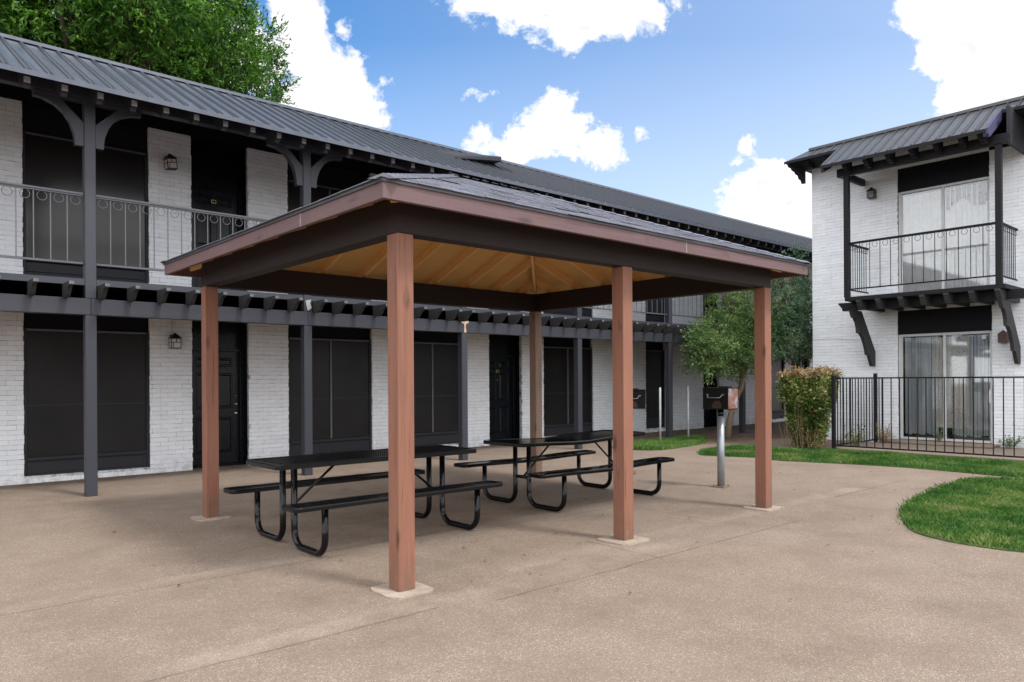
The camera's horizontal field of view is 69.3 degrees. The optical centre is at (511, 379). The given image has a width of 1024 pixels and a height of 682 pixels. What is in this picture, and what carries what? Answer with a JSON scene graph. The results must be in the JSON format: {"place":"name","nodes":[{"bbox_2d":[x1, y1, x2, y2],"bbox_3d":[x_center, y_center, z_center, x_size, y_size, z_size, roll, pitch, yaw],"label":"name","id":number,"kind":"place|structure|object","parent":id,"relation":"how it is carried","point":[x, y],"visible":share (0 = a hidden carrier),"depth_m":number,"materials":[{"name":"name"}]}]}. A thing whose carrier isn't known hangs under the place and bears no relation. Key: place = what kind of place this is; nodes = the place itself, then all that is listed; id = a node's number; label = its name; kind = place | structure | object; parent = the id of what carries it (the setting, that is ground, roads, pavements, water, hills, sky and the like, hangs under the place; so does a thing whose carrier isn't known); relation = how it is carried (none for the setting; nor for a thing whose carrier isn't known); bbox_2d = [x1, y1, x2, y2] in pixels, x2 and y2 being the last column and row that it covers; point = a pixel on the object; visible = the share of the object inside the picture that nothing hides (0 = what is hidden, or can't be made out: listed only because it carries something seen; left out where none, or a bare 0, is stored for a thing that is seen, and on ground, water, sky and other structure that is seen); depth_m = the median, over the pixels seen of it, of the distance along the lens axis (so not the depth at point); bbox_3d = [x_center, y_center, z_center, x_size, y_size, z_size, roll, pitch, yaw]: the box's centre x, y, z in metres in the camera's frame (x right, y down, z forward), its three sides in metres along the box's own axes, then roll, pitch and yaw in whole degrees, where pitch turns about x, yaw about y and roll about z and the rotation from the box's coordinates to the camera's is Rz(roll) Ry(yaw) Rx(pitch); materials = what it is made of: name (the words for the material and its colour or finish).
{"place":"outdoors","nodes":[
{"label":"outdoors","id":0,"kind":"place"},
{"bbox_2d":[0,424,1023,681],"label":"ground","id":1,"kind":"structure","parent":0,"point":[872,592],"depth_m":5.69,"materials":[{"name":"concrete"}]},
{"bbox_2d":[0,0,301,104],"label":"shade tree","id":2,"kind":"object","parent":1,"relation":"on","point":[186,40],"visible":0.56,"depth_m":17.75,"materials":[{"name":"green plant"}]},
{"bbox_2d":[223,445,502,556],"bbox_3d":[-1.494,1.171,7.627,2.350,0.814,1.680,0,0,-41],"label":"picnic table","id":3,"kind":"object","parent":1,"relation":"on","point":[283,464],"visible":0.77,"depth_m":7.35,"materials":[{"name":"black metal"}]},
{"bbox_2d":[0,33,812,496],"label":"apartment building","id":4,"kind":"structure","parent":1,"relation":"on","point":[104,213],"depth_m":12.90,"materials":[{"name":"white paint"}]},
{"bbox_2d":[22,104,147,283],"bbox_3d":[-6.939,-2.844,12.125,1.812,2.930,0.130,0,0,-41],"label":"window","id":5,"kind":"structure","parent":4,"relation":"in","point":[50,158],"depth_m":12.00,"materials":[{"name":"grey"}]},
{"bbox_2d":[23,313,148,475],"bbox_3d":[-6.920,0.229,12.125,1.812,2.535,0.130,0,0,-41],"label":"window","id":6,"kind":"structure","parent":4,"relation":"in","point":[53,382],"depth_m":12.01,"materials":[{"name":"grey"}]},
{"bbox_2d":[163,153,177,170],"bbox_3d":[-5.910,-3.771,12.814,0.188,0.275,0.196,-11,7,-41],"label":"wall lantern","id":7,"kind":"object","parent":4,"relation":"attached to","point":[170,161],"depth_m":12.76,"materials":[{"name":"black metal"}]},
{"bbox_2d":[169,320,180,348],"bbox_3d":[-5.848,-0.790,12.853,0.188,0.500,0.196,0,0,-41],"label":"wall lantern","id":8,"kind":"object","parent":4,"relation":"attached to","point":[175,340],"depth_m":12.80,"materials":[{"name":"black metal"}]},
{"bbox_2d":[287,160,367,299],"bbox_3d":[-3.690,-2.863,14.995,1.842,2.930,0.130,0,0,-41],"label":"window","id":9,"kind":"structure","parent":4,"relation":"in","point":[330,180],"depth_m":14.97,"materials":[{"name":"grey"}]},
{"bbox_2d":[288,325,371,455],"bbox_3d":[-3.671,0.209,14.995,1.842,2.535,0.130,0,0,-41],"label":"window","id":10,"kind":"structure","parent":4,"relation":"in","point":[341,369],"depth_m":15.05,"materials":[{"name":"grey"}]},
{"bbox_2d":[414,331,457,445],"bbox_3d":[-1.798,0.198,16.650,1.742,2.535,0.130,0,0,-41],"label":"window","id":11,"kind":"structure","parent":4,"relation":"in","point":[435,366],"depth_m":16.71,"materials":[{"name":"grey"}]},
{"bbox_2d":[543,337,591,435],"bbox_3d":[1.459,0.179,19.527,1.852,2.535,0.130,0,0,-41],"label":"window","id":12,"kind":"structure","parent":4,"relation":"in","point":[558,356],"depth_m":19.42,"materials":[{"name":"grey"}]},
{"bbox_2d":[543,308,591,316],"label":"window","id":13,"kind":"structure","parent":4,"relation":"in","point":[586,312],"depth_m":19.57,"materials":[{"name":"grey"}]},
{"bbox_2d":[645,299,663,322],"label":"window","id":14,"kind":"structure","parent":4,"relation":"in","point":[652,306],"depth_m":21.98,"materials":[{"name":"grey"}]},
{"bbox_2d":[645,342,664,427],"bbox_3d":[4.209,0.163,21.957,0.932,2.535,0.130,0,0,-41],"label":"window","id":15,"kind":"structure","parent":4,"relation":"in","point":[655,371],"depth_m":21.97,"materials":[{"name":"grey"}]},
{"bbox_2d":[771,351,783,418],"bbox_3d":[9.500,0.131,26.631,0.892,2.535,0.130,0,0,-41],"label":"window","id":16,"kind":"structure","parent":4,"relation":"in","point":[776,406],"depth_m":26.62,"materials":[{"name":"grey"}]},
{"bbox_2d":[160,173,810,599],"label":"picnic pavilion","id":17,"kind":"structure","parent":1,"relation":"on","point":[402,243],"depth_m":7.22,"materials":[{"name":"wood"}]},
{"bbox_2d":[454,429,674,511],"bbox_3d":[0.717,1.148,9.754,2.500,0.834,1.680,0,0,-41],"label":"picnic table","id":18,"kind":"object","parent":1,"relation":"on","point":[588,437],"visible":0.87,"depth_m":9.51,"materials":[{"name":"black metal"}]},
{"bbox_2d":[633,388,645,473],"bbox_3d":[1.953,0.853,12.267,0.524,1.410,0.372,0,0,9],"label":"charcoal grill","id":19,"kind":"object","parent":1,"relation":"on","point":[639,398],"visible":0.4,"depth_m":12.11,"materials":[{"name":"metal"}]},
{"bbox_2d":[612,421,792,442],"bbox_3d":[8.632,1.515,23.136,15.700,0.001,4.263,0,0,-41],"label":"soil bed","id":20,"kind":"object","parent":1,"relation":"on","point":[749,434],"visible":0.36,"depth_m":21.11,"materials":[{"name":"brown soil"}]},
{"bbox_2d":[679,290,792,438],"bbox_3d":[5.657,-0.745,18.901,3.995,4.592,1.862,0,0,-41],"label":"tree","id":21,"kind":"object","parent":20,"relation":"on","point":[721,343],"visible":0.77,"depth_m":18.46,"materials":[{"name":"green plant"}]},
{"bbox_2d":[750,242,812,434],"bbox_3d":[7.455,-1.113,19.962,3.332,5.289,1.646,0,0,-41],"label":"tree","id":22,"kind":"object","parent":20,"relation":"on","point":[799,335],"visible":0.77,"depth_m":19.65,"materials":[{"name":"green plant"}]},
{"bbox_2d":[703,386,738,487],"bbox_3d":[3.002,0.825,10.699,0.406,1.455,0.372,0,0,44],"label":"charcoal grill","id":23,"kind":"object","parent":1,"relation":"on","point":[720,399],"visible":1,"depth_m":10.67,"materials":[{"name":"metal"}]},
{"bbox_2d":[774,365,844,448],"bbox_3d":[6.660,0.616,16.630,1.082,1.894,1.326,0,0,-41],"label":"hedge","id":24,"kind":"object","parent":1,"relation":"on","point":[806,396],"visible":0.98,"depth_m":16.41,"materials":[{"name":"green plant"}]},
{"bbox_2d":[704,454,1022,477],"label":"lawn strip","id":25,"kind":"object","parent":1,"relation":"on","point":[874,465],"visible":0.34,"depth_m":13.14,"materials":[{"name":"green plant"}]},
{"bbox_2d":[831,373,1023,457],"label":"metal fence","id":26,"kind":"object","parent":1,"relation":"on","point":[874,378],"visible":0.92,"depth_m":15.25,"materials":[{"name":"black metal"}]},
{"bbox_2d":[838,442,1023,462],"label":"patio slab","id":27,"kind":"structure","parent":1,"relation":"on","point":[1009,452],"depth_m":15.33,"materials":[{"name":"grey concrete"}]},
{"bbox_2d":[844,424,864,445],"bbox_3d":[7.495,1.220,16.218,0.505,0.515,0.498,0,0,16],"label":"patio plant","id":28,"kind":"object","parent":27,"relation":"on","point":[854,440],"visible":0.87,"depth_m":16.18,"materials":[{"name":"green plant"}]},
{"bbox_2d":[870,423,894,442],"bbox_3d":[8.598,1.232,17.137,0.641,0.480,0.538,0,0,-41],"label":"patio plant","id":29,"kind":"object","parent":27,"relation":"on","point":[885,435],"visible":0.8,"depth_m":17.10,"materials":[{"name":"green plant"}]},
{"bbox_2d":[879,439,1000,448],"bbox_3d":[9.545,1.429,16.630,0.614,0.056,2.300,0,0,-41],"label":"patio step","id":30,"kind":"object","parent":27,"relation":"on","point":[957,444],"visible":0.94,"depth_m":16.35,"materials":[{"name":"grey concrete"}]},
{"bbox_2d":[933,428,945,441],"bbox_3d":[9.592,1.237,16.673,0.248,0.337,0.290,0,0,-41],"label":"patio plant","id":31,"kind":"object","parent":30,"relation":"on","point":[939,437],"visible":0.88,"depth_m":16.65,"materials":[{"name":"green plant"}]},
{"bbox_2d":[998,435,1023,448],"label":"patio plant","id":32,"kind":"object","parent":27,"relation":"on","point":[1008,443],"visible":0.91,"depth_m":15.60,"materials":[{"name":"green plant"}]},
{"bbox_2d":[50,0,1023,237],"label":"sky","id":33,"kind":"structure","parent":0,"point":[703,105],"materials":[{"name":"blue"}]},
{"bbox_2d":[696,444,1023,476],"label":"grass","id":34,"kind":"structure","parent":0,"point":[999,466],"depth_m":13.78,"materials":[{"name":"green plant"}]},
{"bbox_2d":[784,95,1023,447],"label":"apartment building","id":35,"kind":"structure","parent":0,"point":[918,266],"depth_m":16.96,"materials":[{"name":"white paint"}]},
{"bbox_2d":[867,187,876,198],"bbox_3d":[8.696,-4.519,17.919,0.196,0.275,0.188,0,0,-41],"label":"wall lantern","id":36,"kind":"object","parent":35,"relation":"attached to","point":[871,192],"depth_m":17.86,"materials":[{"name":"black metal"}]},
{"bbox_2d":[898,151,989,292],"bbox_3d":[9.826,-3.457,16.903,0.116,3.058,1.892,0,0,-41],"label":"sliding door","id":37,"kind":"structure","parent":35,"relation":"in","point":[965,205],"depth_m":16.87,"materials":[{"name":"white glass"}]},
{"bbox_2d":[898,305,992,442],"bbox_3d":[9.862,-0.120,16.905,0.143,3.033,1.942,0,0,-41],"label":"sliding door","id":38,"kind":"structure","parent":35,"relation":"in","point":[952,356],"depth_m":16.86,"materials":[{"name":"white glass"}]},
{"bbox_2d":[997,330,1008,342],"bbox_3d":[10.525,-0.930,15.873,0.196,0.275,0.188,0,0,-41],"label":"wall lantern","id":39,"kind":"object","parent":35,"relation":"attached to","point":[1003,336],"depth_m":15.83,"materials":[{"name":"brown metal"}]},
{"bbox_2d":[895,476,1023,552],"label":"grass","id":40,"kind":"structure","parent":0,"point":[963,505],"depth_m":8.34,"materials":[{"name":"green plant"}]},
{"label":"lawn patch","id":41,"kind":"structure","parent":0,"visible":0},
{"bbox_2d":[659,387,660,439],"bbox_3d":[3.661,0.870,18.307,0.051,1.356,0.051,0,0,-41],"label":"metal pipe","id":42,"kind":"object","parent":41,"relation":"on","point":[659,413],"visible":0.83,"depth_m":18.29,"materials":[{"name":"silver metal"}]},
{"bbox_2d":[612,434,710,449],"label":"grass","id":43,"kind":"structure","parent":41,"relation":"on","point":[675,442],"depth_m":17.46,"materials":[{"name":"green plant"}]},
{"bbox_2d":[687,386,688,436],"bbox_3d":[4.538,0.855,19.081,0.051,1.376,0.051,0,0,-41],"label":"metal pipe","id":44,"kind":"object","parent":41,"relation":"on","point":[687,411],"visible":0.83,"depth_m":19.06,"materials":[{"name":"grey metal"}]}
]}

